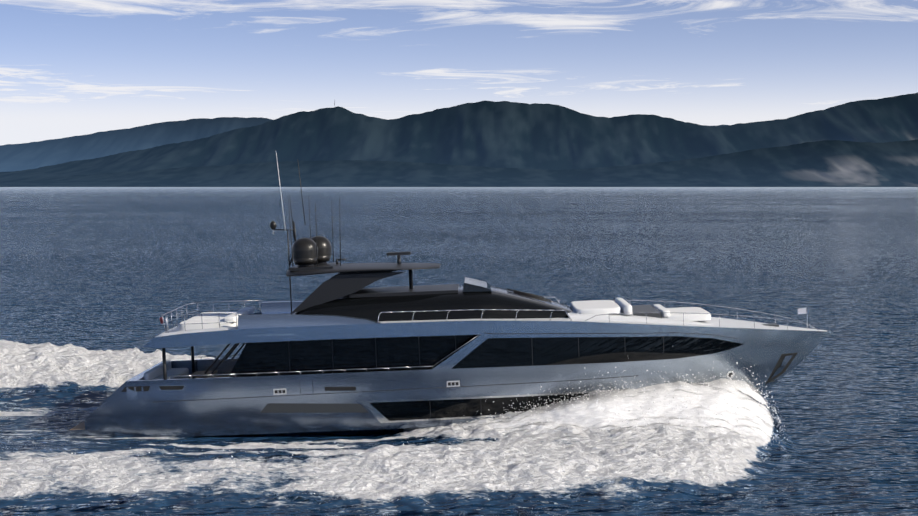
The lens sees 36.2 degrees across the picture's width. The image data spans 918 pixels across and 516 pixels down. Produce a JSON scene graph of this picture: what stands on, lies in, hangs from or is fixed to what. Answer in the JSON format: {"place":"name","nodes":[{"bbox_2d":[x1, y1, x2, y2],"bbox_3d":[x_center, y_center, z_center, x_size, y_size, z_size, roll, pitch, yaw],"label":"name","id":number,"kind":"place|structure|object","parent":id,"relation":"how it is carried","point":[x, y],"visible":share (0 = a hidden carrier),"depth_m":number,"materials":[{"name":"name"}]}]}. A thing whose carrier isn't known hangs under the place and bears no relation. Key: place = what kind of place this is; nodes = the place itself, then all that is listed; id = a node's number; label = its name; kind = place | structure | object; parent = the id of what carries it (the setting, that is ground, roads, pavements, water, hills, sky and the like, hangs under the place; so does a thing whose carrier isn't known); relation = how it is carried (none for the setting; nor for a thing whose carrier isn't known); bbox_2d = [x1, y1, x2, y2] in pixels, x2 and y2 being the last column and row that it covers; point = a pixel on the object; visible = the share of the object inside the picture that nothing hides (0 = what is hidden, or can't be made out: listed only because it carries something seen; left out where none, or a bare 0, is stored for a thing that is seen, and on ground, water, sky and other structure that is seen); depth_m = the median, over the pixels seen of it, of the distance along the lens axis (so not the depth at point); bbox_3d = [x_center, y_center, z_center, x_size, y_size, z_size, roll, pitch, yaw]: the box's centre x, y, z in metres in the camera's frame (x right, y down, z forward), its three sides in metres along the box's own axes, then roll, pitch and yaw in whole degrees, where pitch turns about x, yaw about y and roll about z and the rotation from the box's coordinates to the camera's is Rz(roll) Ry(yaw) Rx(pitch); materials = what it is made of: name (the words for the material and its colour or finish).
{"place":"outdoors","nodes":[
{"label":"outdoors","id":0,"kind":"place"},
{"bbox_2d":[0,117,728,171],"bbox_3d":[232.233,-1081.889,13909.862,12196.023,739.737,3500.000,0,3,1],"label":"mountains","id":1,"kind":"structure","parent":0,"point":[25,156],"depth_m":14636.15,"materials":[{"name":"blue stone"}]},
{"bbox_2d":[0,187,917,461],"bbox_3d":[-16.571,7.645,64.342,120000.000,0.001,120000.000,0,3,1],"label":"sea","id":2,"kind":"structure","parent":0,"point":[106,267],"depth_m":221.52,"materials":[{"name":"liquid"}]},
{"bbox_2d":[60,358,787,498],"bbox_3d":[-0.258,5.809,56.232,28.899,4.162,16.262,0,3,1],"label":"wake spray","id":3,"kind":"object","parent":2,"relation":"on","point":[628,411],"visible":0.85,"depth_m":59.04,"materials":[{"name":"white liquid"}]},
{"bbox_2d":[69,153,832,436],"bbox_3d":[-0.017,1.967,63.814,33.940,13.627,7.342,0,3,1],"label":"yacht","id":4,"kind":"object","parent":2,"relation":"on","point":[343,351],"visible":0.96,"depth_m":60.87,"materials":[{"name":"paint"}]},
{"bbox_2d":[0,340,917,515],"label":"wake","id":5,"kind":"object","parent":2,"relation":"on","point":[824,459],"visible":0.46,"depth_m":52.24,"materials":[{"name":"liquid"}]},
{"bbox_2d":[0,0,917,144],"bbox_3d":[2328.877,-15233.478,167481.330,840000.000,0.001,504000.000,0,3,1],"label":"cloud","id":6,"kind":"structure","parent":0,"point":[45,108],"depth_m":101997.42,"materials":[{"name":"white"}]},
{"bbox_2d":[0,92,917,179],"bbox_3d":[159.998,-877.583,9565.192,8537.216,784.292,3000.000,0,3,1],"label":"mountains","id":7,"kind":"structure","parent":0,"point":[500,134],"depth_m":10002.77,"materials":[{"name":"blue stone"}]},
{"bbox_2d":[0,139,917,186],"bbox_3d":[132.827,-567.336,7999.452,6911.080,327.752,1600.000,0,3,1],"label":"foothills","id":8,"kind":"structure","parent":0,"point":[831,163],"depth_m":7985.90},
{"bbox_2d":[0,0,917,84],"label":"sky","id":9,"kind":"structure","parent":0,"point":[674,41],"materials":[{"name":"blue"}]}
]}

